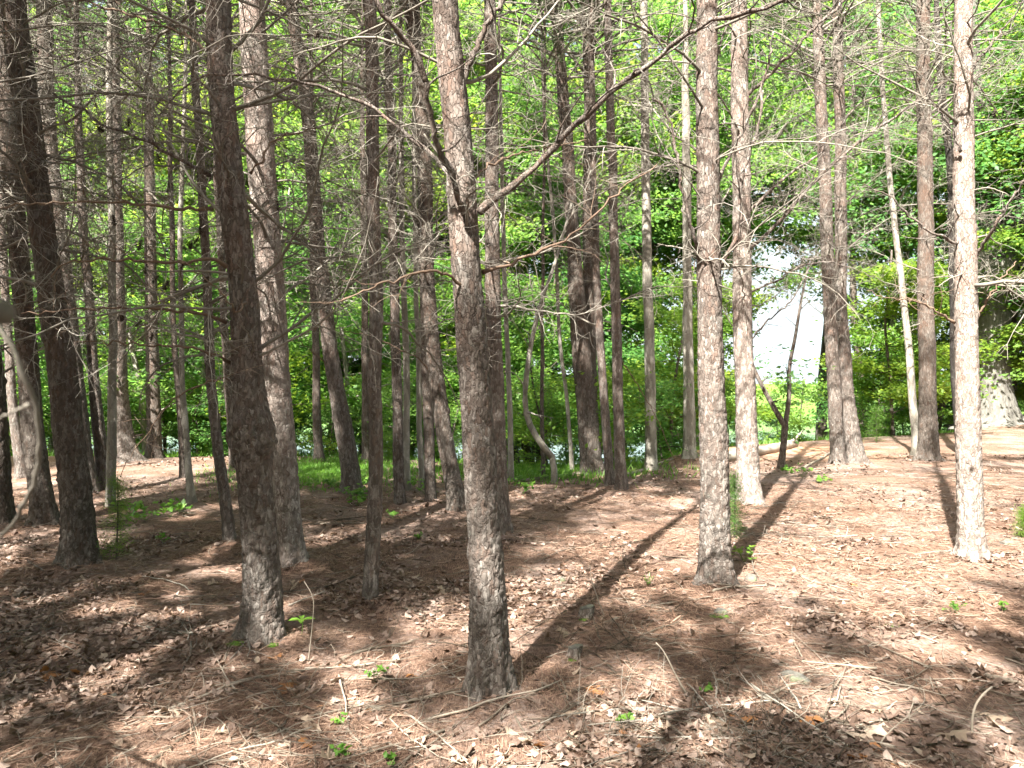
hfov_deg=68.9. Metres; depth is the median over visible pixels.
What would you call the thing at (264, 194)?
pine tree
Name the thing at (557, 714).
fallen twig
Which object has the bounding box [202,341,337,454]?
shrub
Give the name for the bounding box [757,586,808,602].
fallen twig
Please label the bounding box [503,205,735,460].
young tree
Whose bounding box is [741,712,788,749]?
fallen twig
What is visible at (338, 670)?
fallen oak leaf
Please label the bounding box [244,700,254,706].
fallen oak leaf
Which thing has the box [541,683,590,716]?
fallen twig
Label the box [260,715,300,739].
fallen twig
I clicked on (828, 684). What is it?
fallen twig
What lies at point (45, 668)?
fallen oak leaf
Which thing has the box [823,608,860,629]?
fallen branch
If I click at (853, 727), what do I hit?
fallen twig
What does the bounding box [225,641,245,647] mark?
moss patch
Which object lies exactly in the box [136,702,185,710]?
fallen twig
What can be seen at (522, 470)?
grass
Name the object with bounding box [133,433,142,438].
pine cone
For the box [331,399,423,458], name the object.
shrub
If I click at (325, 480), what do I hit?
ground plant
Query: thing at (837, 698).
fallen twig
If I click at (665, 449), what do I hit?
shrub
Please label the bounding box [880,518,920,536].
fallen twig
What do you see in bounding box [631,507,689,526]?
fallen twig
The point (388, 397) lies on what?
shrub
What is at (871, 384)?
shrub
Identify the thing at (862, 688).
twig litter
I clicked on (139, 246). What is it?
pine cone
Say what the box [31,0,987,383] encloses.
sky
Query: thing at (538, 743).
fallen oak leaf
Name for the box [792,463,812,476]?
ground plant
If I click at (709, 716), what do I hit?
fallen oak leaf
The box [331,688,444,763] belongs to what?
fallen twig
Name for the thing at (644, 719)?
fallen twig
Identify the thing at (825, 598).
fallen twig
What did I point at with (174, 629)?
fallen twig
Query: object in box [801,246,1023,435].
young tree
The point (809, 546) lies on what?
pine needle litter
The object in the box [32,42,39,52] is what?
pine cone
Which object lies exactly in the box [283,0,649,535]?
pine tree
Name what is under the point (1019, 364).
broadleaf tree
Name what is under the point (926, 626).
fallen branch
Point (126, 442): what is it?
pine tree
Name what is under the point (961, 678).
fallen twig
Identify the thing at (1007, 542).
stone
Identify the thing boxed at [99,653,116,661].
fallen oak leaf
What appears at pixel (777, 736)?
fallen twig
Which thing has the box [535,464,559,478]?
ground plant
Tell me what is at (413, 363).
young tree
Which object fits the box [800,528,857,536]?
fallen twig
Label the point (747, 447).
pine tree
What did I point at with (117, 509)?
conifer seedling
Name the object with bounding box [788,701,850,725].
fallen twig
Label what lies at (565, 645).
fallen twig
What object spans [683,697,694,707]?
fallen oak leaf
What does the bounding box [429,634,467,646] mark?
fallen twig
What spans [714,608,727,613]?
stone
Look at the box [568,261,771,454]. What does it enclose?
young tree
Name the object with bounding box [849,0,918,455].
slim tree
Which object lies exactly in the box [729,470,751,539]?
conifer seedling
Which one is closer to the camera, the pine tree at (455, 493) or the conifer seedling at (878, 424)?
the pine tree at (455, 493)
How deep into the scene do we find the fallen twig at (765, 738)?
3.42 m
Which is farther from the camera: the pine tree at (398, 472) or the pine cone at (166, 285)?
the pine tree at (398, 472)
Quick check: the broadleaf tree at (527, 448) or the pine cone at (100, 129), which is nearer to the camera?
the pine cone at (100, 129)
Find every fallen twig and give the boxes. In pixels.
[0,605,73,651]
[1,561,42,570]
[48,619,79,646]
[53,630,108,669]
[101,677,161,709]
[103,594,182,633]
[105,708,182,721]
[109,672,178,702]
[116,655,171,705]
[129,597,192,607]
[131,630,182,650]
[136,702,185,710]
[143,571,188,589]
[147,617,207,638]
[151,644,288,674]
[159,630,224,634]
[171,632,198,672]
[176,587,223,598]
[177,587,230,605]
[178,667,204,718]
[178,690,206,741]
[180,608,193,639]
[187,711,336,767]
[191,675,291,693]
[195,608,235,690]
[200,640,245,653]
[202,639,251,689]
[227,638,275,659]
[230,738,390,759]
[232,654,280,693]
[236,586,325,596]
[242,690,278,746]
[244,721,285,746]
[246,680,291,697]
[259,658,309,670]
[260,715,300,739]
[278,671,354,738]
[288,583,330,605]
[296,681,412,717]
[302,514,344,525]
[305,644,373,676]
[314,699,410,711]
[321,505,365,520]
[321,710,453,749]
[326,573,359,588]
[330,653,390,683]
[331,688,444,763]
[334,641,376,664]
[335,672,355,724]
[346,689,436,713]
[352,665,464,679]
[360,681,462,713]
[368,643,412,692]
[389,717,462,764]
[391,707,475,767]
[397,719,553,748]
[403,711,468,763]
[413,616,433,635]
[426,659,458,672]
[428,637,561,720]
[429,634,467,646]
[434,661,460,679]
[440,623,467,659]
[478,663,551,726]
[511,517,566,522]
[512,610,566,642]
[514,712,560,756]
[522,624,621,647]
[530,687,602,726]
[533,685,571,733]
[534,547,574,561]
[540,653,669,723]
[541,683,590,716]
[543,666,594,699]
[549,633,588,661]
[558,620,611,650]
[558,732,684,767]
[559,684,595,694]
[560,680,606,734]
[567,690,667,767]
[572,636,627,670]
[577,759,633,767]
[578,589,605,641]
[581,666,683,703]
[585,718,703,766]
[586,585,646,655]
[586,712,675,726]
[590,608,634,649]
[591,692,750,730]
[592,568,637,582]
[596,539,647,550]
[600,685,634,744]
[604,610,695,653]
[604,696,745,739]
[605,666,630,714]
[605,713,636,729]
[606,704,670,740]
[611,628,687,642]
[613,659,742,743]
[615,659,684,748]
[617,619,654,644]
[620,698,704,767]
[623,531,685,541]
[627,596,690,625]
[627,704,686,750]
[629,607,746,653]
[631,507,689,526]
[631,698,664,731]
[639,743,724,753]
[641,737,697,767]
[642,607,687,634]
[642,651,703,714]
[648,719,735,767]
[660,646,792,695]
[661,690,778,713]
[663,556,745,561]
[668,732,764,746]
[672,715,761,726]
[686,668,733,733]
[686,679,763,740]
[688,709,726,731]
[693,667,775,731]
[697,729,820,767]
[701,638,750,681]
[701,673,732,735]
[704,670,780,705]
[705,706,741,749]
[705,729,757,767]
[707,574,776,591]
[707,727,832,750]
[708,696,763,740]
[712,673,795,707]
[719,690,784,733]
[724,664,787,750]
[724,748,784,767]
[727,687,773,734]
[731,547,774,554]
[734,541,770,575]
[734,661,847,747]
[735,531,796,541]
[736,674,772,748]
[741,525,794,537]
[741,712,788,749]
[742,528,806,543]
[747,730,821,767]
[750,501,781,508]
[750,694,814,747]
[752,644,769,661]
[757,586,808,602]
[761,687,813,710]
[763,681,838,753]
[763,687,827,730]
[769,662,829,693]
[777,674,825,708]
[780,543,839,559]
[782,682,863,727]
[786,660,853,680]
[788,629,839,678]
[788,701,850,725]
[792,624,803,659]
[795,588,849,600]
[797,728,905,767]
[799,683,864,706]
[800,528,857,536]
[801,654,848,697]
[802,658,876,678]
[810,639,864,657]
[810,680,864,731]
[817,726,861,767]
[820,719,882,736]
[837,625,932,668]
[848,609,919,647]
[850,558,915,567]
[852,579,938,642]
[870,676,948,695]
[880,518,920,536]
[883,536,960,559]
[892,586,932,610]
[906,696,939,727]
[914,550,956,554]
[917,603,958,630]
[926,638,986,684]
[942,643,968,663]
[979,686,1022,699]
[1004,657,1023,664]
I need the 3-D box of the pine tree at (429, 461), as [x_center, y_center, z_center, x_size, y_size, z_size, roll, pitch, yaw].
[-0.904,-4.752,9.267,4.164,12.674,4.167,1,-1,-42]
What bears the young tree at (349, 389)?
on the ground at (1000, 440)
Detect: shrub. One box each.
[3,364,50,426]
[8,385,50,453]
[44,425,52,452]
[90,390,169,448]
[93,415,171,452]
[163,397,227,454]
[168,390,228,456]
[172,418,225,453]
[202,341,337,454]
[295,401,361,456]
[297,390,361,454]
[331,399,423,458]
[332,390,422,458]
[354,376,454,457]
[410,413,460,459]
[411,404,462,460]
[436,376,578,462]
[504,367,633,467]
[532,364,675,470]
[547,409,579,463]
[577,405,644,462]
[610,375,699,465]
[638,404,696,454]
[641,388,733,454]
[696,402,762,445]
[757,374,827,443]
[822,373,905,436]
[824,392,900,435]
[858,408,905,436]
[882,398,951,433]
[894,395,953,432]
[942,398,953,427]
[945,386,1018,431]
[1019,400,1023,415]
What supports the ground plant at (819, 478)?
on the ground at (1000, 440)
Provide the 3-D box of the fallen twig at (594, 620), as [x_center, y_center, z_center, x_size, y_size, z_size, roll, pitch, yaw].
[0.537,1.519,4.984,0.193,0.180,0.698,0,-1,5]
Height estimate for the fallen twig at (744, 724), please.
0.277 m
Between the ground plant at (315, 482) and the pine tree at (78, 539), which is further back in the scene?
the ground plant at (315, 482)
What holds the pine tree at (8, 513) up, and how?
on the ground at (1000, 440)
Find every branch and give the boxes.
[0,300,41,537]
[1,721,131,762]
[150,726,191,763]
[154,654,324,713]
[315,515,365,524]
[341,616,419,659]
[370,689,475,711]
[405,605,467,625]
[520,469,580,481]
[563,674,644,735]
[603,584,676,624]
[608,632,652,674]
[628,456,673,475]
[687,705,819,765]
[710,716,828,760]
[712,574,767,591]
[730,504,799,525]
[786,703,932,763]
[799,575,866,602]
[804,450,829,467]
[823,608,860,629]
[870,603,962,639]
[900,671,954,711]
[985,673,1023,686]
[1002,561,1023,573]
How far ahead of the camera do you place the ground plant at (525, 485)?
10.12 m
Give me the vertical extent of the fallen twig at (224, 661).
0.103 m
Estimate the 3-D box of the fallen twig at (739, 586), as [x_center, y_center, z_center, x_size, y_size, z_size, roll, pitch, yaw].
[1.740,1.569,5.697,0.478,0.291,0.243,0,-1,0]
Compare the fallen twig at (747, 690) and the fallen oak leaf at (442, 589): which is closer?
the fallen twig at (747, 690)
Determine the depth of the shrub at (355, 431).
17.76 m
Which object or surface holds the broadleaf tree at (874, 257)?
on the ground at (1000, 440)
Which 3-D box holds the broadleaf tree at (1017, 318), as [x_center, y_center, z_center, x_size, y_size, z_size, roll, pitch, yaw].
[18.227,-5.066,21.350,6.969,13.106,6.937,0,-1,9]
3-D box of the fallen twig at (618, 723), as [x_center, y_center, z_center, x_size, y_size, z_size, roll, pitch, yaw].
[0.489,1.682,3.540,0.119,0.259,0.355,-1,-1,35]
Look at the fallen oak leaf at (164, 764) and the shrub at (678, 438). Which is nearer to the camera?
the fallen oak leaf at (164, 764)
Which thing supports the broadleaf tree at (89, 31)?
on the ground at (1000, 440)
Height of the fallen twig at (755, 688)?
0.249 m
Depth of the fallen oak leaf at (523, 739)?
3.44 m
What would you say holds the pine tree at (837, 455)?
on the ground at (1000, 440)
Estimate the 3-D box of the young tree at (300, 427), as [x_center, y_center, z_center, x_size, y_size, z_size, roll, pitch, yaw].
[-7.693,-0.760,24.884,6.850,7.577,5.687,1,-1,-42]
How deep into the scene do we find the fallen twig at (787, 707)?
3.75 m
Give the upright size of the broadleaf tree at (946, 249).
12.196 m
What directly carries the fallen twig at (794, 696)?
on the ground at (1000, 440)
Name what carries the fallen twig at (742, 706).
on the ground at (1000, 440)
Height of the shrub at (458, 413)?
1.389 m
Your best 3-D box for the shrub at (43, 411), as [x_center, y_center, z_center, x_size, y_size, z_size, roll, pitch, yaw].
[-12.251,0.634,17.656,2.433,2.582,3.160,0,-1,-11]
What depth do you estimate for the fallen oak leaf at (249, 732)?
3.46 m
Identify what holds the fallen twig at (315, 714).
on the ground at (1000, 440)
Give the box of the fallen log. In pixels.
[729,430,803,460]
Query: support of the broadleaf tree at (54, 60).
on the ground at (1000, 440)
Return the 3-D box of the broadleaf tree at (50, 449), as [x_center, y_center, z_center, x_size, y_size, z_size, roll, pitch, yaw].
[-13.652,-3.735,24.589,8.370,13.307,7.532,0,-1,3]
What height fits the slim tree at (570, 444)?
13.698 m
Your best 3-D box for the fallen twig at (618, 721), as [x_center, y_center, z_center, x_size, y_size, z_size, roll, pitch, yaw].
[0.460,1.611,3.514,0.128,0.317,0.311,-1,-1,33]
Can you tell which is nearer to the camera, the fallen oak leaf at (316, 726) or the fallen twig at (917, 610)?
the fallen oak leaf at (316, 726)
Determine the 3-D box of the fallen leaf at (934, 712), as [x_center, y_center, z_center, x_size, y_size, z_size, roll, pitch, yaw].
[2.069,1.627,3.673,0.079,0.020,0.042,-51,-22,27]
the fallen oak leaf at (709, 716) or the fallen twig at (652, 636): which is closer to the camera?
the fallen oak leaf at (709, 716)
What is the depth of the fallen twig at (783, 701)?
3.78 m
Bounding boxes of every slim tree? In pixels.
[50,0,189,506]
[89,0,231,503]
[296,1,484,487]
[377,0,430,490]
[463,0,560,479]
[499,0,587,470]
[626,0,695,470]
[680,0,721,458]
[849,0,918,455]
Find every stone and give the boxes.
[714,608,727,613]
[745,574,756,580]
[999,540,1014,544]
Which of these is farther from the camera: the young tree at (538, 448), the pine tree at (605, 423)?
the young tree at (538, 448)
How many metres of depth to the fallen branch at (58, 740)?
3.40 m
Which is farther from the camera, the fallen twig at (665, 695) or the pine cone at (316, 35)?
the pine cone at (316, 35)
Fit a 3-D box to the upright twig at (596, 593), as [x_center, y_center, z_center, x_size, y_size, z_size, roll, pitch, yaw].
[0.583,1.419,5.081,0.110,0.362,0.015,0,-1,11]
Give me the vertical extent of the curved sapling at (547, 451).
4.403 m
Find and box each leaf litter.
[0,532,1023,767]
[5,452,1023,549]
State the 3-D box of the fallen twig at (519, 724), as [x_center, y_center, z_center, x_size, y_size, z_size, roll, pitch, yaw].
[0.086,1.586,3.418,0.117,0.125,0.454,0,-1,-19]
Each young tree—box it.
[0,134,307,454]
[0,213,127,449]
[0,310,50,423]
[2,258,138,452]
[36,290,106,445]
[90,314,224,453]
[105,329,225,451]
[131,176,368,416]
[160,217,359,428]
[201,271,344,437]
[212,101,457,420]
[220,165,412,431]
[295,358,389,453]
[349,216,503,443]
[360,214,571,457]
[446,274,638,444]
[452,276,640,464]
[458,353,576,462]
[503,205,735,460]
[563,333,674,447]
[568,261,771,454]
[625,304,758,430]
[660,272,787,427]
[776,283,952,432]
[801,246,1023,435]
[815,220,1023,408]
[897,260,1023,402]
[990,230,1023,384]
[1009,310,1023,401]
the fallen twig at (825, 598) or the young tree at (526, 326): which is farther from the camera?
the young tree at (526, 326)
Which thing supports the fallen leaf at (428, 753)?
on the ground at (1000, 440)
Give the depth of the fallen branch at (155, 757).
3.35 m
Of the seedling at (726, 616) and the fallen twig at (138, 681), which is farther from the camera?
the seedling at (726, 616)
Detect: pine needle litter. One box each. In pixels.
[0,481,1023,629]
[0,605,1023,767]
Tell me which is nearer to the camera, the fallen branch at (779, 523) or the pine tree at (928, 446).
the fallen branch at (779, 523)
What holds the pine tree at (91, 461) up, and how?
on the ground at (1000, 440)
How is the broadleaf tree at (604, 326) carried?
on the ground at (1000, 440)
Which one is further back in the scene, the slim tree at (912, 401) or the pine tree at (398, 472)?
the slim tree at (912, 401)
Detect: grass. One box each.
[10,428,953,466]
[170,454,460,505]
[339,458,732,489]
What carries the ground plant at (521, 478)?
on the ground at (1000, 440)
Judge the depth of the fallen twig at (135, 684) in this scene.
3.91 m
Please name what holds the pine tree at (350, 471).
on the ground at (1000, 440)
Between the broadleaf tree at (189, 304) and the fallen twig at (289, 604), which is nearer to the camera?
the fallen twig at (289, 604)
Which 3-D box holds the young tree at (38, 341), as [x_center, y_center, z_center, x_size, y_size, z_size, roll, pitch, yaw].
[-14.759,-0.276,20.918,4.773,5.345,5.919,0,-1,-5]
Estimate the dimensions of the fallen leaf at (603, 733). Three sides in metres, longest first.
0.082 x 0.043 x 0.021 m
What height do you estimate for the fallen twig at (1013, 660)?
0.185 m
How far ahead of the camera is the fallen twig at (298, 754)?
3.27 m
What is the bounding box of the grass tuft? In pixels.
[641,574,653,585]
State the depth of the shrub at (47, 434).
20.69 m
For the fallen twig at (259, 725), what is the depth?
3.54 m
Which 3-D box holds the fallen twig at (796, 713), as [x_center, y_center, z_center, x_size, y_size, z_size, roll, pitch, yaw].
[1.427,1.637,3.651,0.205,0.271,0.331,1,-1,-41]
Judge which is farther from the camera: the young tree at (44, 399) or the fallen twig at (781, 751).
the young tree at (44, 399)
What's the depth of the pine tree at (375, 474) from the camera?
5.46 m
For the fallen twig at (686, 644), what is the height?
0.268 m
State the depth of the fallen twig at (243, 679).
4.02 m
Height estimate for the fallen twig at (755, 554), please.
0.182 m
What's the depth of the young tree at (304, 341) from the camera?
16.00 m
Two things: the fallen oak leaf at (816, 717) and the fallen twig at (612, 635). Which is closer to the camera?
the fallen oak leaf at (816, 717)
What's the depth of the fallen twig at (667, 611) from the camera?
5.18 m
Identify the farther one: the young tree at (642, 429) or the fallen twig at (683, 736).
the young tree at (642, 429)
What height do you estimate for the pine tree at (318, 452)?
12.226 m
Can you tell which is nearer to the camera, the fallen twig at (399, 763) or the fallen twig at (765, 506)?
the fallen twig at (399, 763)
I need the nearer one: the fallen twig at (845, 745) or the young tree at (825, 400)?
the fallen twig at (845, 745)
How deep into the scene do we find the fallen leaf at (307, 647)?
4.49 m
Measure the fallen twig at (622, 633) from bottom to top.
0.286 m
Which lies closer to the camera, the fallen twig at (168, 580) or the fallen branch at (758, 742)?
the fallen branch at (758, 742)
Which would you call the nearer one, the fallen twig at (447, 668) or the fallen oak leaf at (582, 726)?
the fallen oak leaf at (582, 726)
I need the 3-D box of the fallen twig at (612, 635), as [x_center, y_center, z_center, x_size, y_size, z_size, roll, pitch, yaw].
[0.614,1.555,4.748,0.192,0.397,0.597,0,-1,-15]
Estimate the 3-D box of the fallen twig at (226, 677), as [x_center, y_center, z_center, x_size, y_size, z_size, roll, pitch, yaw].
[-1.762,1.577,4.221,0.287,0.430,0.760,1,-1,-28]
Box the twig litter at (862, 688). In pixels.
[0,466,1023,767]
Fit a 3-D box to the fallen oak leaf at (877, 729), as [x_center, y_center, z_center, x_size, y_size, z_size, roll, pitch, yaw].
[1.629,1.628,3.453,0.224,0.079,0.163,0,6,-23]
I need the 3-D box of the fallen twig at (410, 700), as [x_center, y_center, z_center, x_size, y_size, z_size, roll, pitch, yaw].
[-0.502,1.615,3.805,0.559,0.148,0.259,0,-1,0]
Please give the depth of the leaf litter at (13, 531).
9.50 m
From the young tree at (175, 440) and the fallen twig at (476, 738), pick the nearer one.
the fallen twig at (476, 738)
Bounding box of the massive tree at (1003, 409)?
[768,0,1023,428]
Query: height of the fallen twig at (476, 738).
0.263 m
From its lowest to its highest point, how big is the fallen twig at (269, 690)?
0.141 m
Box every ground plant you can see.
[111,501,143,513]
[123,507,150,522]
[132,500,167,519]
[153,498,185,516]
[167,497,192,511]
[305,478,324,491]
[321,477,335,483]
[327,479,339,485]
[332,483,365,498]
[346,493,366,505]
[351,487,367,496]
[361,473,368,481]
[391,476,416,485]
[416,478,424,493]
[508,475,525,482]
[514,478,534,493]
[529,470,550,479]
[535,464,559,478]
[557,470,573,479]
[780,464,794,472]
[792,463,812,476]
[816,474,832,480]
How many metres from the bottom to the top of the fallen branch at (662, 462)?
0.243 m
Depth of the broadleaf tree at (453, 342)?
22.48 m
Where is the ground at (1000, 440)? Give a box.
[0,384,1023,767]
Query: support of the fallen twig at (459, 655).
on the ground at (1000, 440)
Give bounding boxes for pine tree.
[0,0,131,478]
[0,0,186,322]
[0,0,203,524]
[0,0,204,569]
[0,0,205,492]
[0,0,239,527]
[0,0,276,489]
[0,0,452,568]
[0,0,528,648]
[26,1,201,462]
[35,0,443,541]
[59,0,238,458]
[98,0,286,477]
[115,0,483,494]
[117,0,325,467]
[118,0,821,701]
[131,0,562,599]
[198,0,552,503]
[204,0,395,460]
[210,0,561,511]
[273,0,435,461]
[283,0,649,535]
[307,0,593,501]
[428,0,678,474]
[430,0,640,474]
[467,0,754,490]
[475,0,936,585]
[483,0,695,425]
[513,0,696,485]
[543,0,952,505]
[721,0,952,463]
[724,0,937,464]
[765,0,1023,562]
[790,0,1023,460]
[848,1,1023,452]
[941,37,1023,237]
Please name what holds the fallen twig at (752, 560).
on the ground at (1000, 440)
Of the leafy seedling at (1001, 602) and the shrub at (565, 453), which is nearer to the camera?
the leafy seedling at (1001, 602)
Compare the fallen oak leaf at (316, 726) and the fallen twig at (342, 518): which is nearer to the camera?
the fallen oak leaf at (316, 726)
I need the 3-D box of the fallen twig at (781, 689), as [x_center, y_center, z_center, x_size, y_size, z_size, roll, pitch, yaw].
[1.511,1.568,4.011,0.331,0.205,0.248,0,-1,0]
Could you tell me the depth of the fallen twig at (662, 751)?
3.23 m
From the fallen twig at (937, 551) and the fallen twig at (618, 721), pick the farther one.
the fallen twig at (937, 551)
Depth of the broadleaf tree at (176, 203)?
20.62 m
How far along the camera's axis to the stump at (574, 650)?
4.40 m
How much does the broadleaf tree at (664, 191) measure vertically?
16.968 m
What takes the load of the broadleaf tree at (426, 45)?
on the ground at (1000, 440)
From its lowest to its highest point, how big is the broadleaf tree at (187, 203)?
12.053 m
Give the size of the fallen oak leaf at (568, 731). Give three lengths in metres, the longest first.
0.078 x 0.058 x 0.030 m
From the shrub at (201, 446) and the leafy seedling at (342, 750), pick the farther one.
the shrub at (201, 446)
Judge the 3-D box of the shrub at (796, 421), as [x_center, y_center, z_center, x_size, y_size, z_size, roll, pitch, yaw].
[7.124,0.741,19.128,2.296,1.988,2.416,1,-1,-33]
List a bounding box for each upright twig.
[304,581,313,661]
[590,569,603,614]
[656,642,685,692]
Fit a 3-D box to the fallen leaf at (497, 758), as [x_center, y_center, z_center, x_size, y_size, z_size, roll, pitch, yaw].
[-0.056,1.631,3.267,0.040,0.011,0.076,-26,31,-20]
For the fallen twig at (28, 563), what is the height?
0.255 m
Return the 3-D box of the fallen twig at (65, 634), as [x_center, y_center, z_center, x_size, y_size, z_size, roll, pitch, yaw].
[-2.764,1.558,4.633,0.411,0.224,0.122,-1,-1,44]
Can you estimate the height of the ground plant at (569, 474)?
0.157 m
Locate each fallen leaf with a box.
[114,738,122,746]
[229,722,235,733]
[285,712,298,717]
[303,645,315,650]
[310,695,322,700]
[426,748,432,756]
[429,744,441,749]
[447,750,456,755]
[464,745,472,757]
[494,751,503,763]
[505,727,518,735]
[562,721,570,729]
[576,720,581,732]
[598,729,606,737]
[778,670,811,684]
[913,747,931,756]
[930,710,940,715]
[960,738,976,742]
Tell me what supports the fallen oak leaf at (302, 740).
on the ground at (1000, 440)
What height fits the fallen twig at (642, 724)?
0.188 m
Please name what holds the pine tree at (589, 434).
on the ground at (1000, 440)
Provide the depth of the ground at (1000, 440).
5.59 m
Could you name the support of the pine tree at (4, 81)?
on the ground at (1000, 440)
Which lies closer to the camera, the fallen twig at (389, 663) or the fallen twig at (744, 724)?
the fallen twig at (744, 724)
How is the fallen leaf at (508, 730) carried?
on the ground at (1000, 440)
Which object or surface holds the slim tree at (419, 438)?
on the ground at (1000, 440)
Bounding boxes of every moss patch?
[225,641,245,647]
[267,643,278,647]
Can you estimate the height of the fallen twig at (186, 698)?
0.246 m
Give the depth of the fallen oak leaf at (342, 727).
3.55 m
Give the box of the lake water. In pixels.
[89,416,946,463]
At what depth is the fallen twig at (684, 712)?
3.58 m
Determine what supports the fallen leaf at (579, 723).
on the ground at (1000, 440)
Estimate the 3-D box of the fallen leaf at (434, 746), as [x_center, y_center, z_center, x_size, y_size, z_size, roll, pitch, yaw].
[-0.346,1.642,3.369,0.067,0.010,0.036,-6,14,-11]
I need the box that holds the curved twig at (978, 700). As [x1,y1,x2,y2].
[971,686,992,734]
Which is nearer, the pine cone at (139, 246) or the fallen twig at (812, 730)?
the fallen twig at (812, 730)
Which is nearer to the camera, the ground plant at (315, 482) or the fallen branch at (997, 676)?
the fallen branch at (997, 676)
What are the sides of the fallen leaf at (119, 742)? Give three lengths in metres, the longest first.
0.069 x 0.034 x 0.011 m
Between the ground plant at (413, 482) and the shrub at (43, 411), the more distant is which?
the shrub at (43, 411)
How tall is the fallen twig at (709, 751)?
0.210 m
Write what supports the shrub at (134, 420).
on the ground at (1000, 440)
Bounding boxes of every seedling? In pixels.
[94,469,138,559]
[155,532,170,542]
[288,615,314,630]
[328,743,352,756]
[330,712,347,726]
[364,665,388,678]
[383,751,396,764]
[386,509,398,517]
[616,712,634,720]
[699,682,712,691]
[710,614,729,618]
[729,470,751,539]
[731,545,756,560]
[862,404,887,442]
[942,601,967,612]
[998,601,1008,610]
[1007,501,1023,537]
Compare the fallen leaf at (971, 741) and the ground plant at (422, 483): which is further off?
the ground plant at (422, 483)
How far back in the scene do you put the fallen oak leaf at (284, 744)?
3.38 m
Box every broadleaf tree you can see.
[1,6,169,363]
[28,47,215,415]
[29,0,169,289]
[29,1,204,236]
[29,6,137,196]
[31,6,73,86]
[40,58,181,451]
[40,128,144,374]
[73,0,354,453]
[73,28,300,379]
[94,0,358,451]
[104,49,359,442]
[125,0,382,246]
[156,0,433,368]
[157,143,299,419]
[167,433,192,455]
[273,0,476,454]
[285,117,412,452]
[296,426,310,453]
[309,105,446,378]
[322,0,563,458]
[331,41,570,399]
[341,54,582,454]
[347,94,574,461]
[380,0,518,141]
[404,0,678,463]
[405,143,569,438]
[434,18,731,454]
[443,0,795,301]
[501,241,567,464]
[505,106,674,461]
[519,441,558,463]
[547,40,792,450]
[553,0,778,452]
[555,438,578,465]
[576,0,812,445]
[627,436,643,460]
[639,0,893,435]
[729,0,953,439]
[729,0,1023,427]
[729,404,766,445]
[751,0,948,436]
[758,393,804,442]
[793,24,1021,433]
[855,0,1022,430]
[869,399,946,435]
[882,68,1023,429]
[899,6,1023,403]
[906,143,1023,350]
[1016,314,1023,360]
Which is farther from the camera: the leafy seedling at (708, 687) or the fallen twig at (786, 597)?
the fallen twig at (786, 597)
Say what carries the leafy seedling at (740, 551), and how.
on the ground at (1000, 440)
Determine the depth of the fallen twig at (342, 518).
8.24 m
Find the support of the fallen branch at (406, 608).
on the ground at (1000, 440)
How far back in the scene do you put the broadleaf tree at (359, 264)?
22.74 m
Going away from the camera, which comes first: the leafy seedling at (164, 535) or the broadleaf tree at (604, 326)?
the leafy seedling at (164, 535)
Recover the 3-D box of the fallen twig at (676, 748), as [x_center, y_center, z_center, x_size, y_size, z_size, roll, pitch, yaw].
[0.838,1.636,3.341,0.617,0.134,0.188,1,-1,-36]
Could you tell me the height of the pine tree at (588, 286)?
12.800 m
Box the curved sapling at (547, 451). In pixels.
[504,203,574,482]
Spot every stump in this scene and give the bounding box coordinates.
[565,643,582,661]
[578,604,594,620]
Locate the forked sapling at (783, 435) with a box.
[728,266,835,468]
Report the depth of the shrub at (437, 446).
18.87 m
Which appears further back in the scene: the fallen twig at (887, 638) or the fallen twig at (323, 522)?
the fallen twig at (323, 522)
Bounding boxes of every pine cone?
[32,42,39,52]
[96,126,103,132]
[110,215,117,225]
[117,315,124,321]
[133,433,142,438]
[136,240,142,249]
[151,275,158,283]
[162,280,169,289]
[275,200,279,210]
[313,31,319,38]
[991,108,997,117]
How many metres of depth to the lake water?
87.41 m
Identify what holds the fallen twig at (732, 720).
on the ground at (1000, 440)
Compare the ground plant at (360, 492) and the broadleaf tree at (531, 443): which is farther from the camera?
the broadleaf tree at (531, 443)
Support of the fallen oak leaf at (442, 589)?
on the ground at (1000, 440)
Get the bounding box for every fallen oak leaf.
[0,678,8,687]
[31,666,48,673]
[39,671,60,682]
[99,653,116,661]
[153,759,173,767]
[207,578,218,584]
[213,724,228,732]
[243,727,254,735]
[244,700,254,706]
[251,747,269,758]
[274,741,290,749]
[276,682,296,693]
[298,737,315,748]
[299,714,313,727]
[311,723,320,731]
[320,744,337,759]
[326,702,344,713]
[330,667,347,671]
[335,724,347,733]
[352,707,364,719]
[377,734,394,738]
[390,653,398,665]
[437,585,446,593]
[445,728,458,734]
[450,752,466,762]
[472,726,489,741]
[492,724,502,732]
[518,735,532,744]
[520,691,534,701]
[528,715,542,723]
[531,739,544,746]
[555,627,568,636]
[560,706,590,715]
[565,730,577,737]
[566,745,575,753]
[574,720,591,731]
[586,685,604,695]
[634,691,653,698]
[654,718,672,732]
[680,745,691,755]
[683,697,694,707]
[705,713,714,722]
[713,746,759,762]
[730,715,752,723]
[799,715,823,725]
[846,724,886,744]
[847,753,867,759]
[869,742,881,752]
[881,707,900,718]
[935,729,968,746]
[975,710,1012,722]
[987,716,1003,730]
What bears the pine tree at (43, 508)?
on the ground at (1000, 440)
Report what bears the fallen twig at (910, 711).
on the ground at (1000, 440)
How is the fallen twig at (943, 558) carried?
on the ground at (1000, 440)
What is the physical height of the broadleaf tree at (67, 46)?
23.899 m
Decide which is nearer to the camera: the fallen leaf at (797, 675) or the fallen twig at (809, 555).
the fallen leaf at (797, 675)
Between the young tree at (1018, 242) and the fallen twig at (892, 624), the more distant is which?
the young tree at (1018, 242)
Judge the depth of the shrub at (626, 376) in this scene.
12.73 m

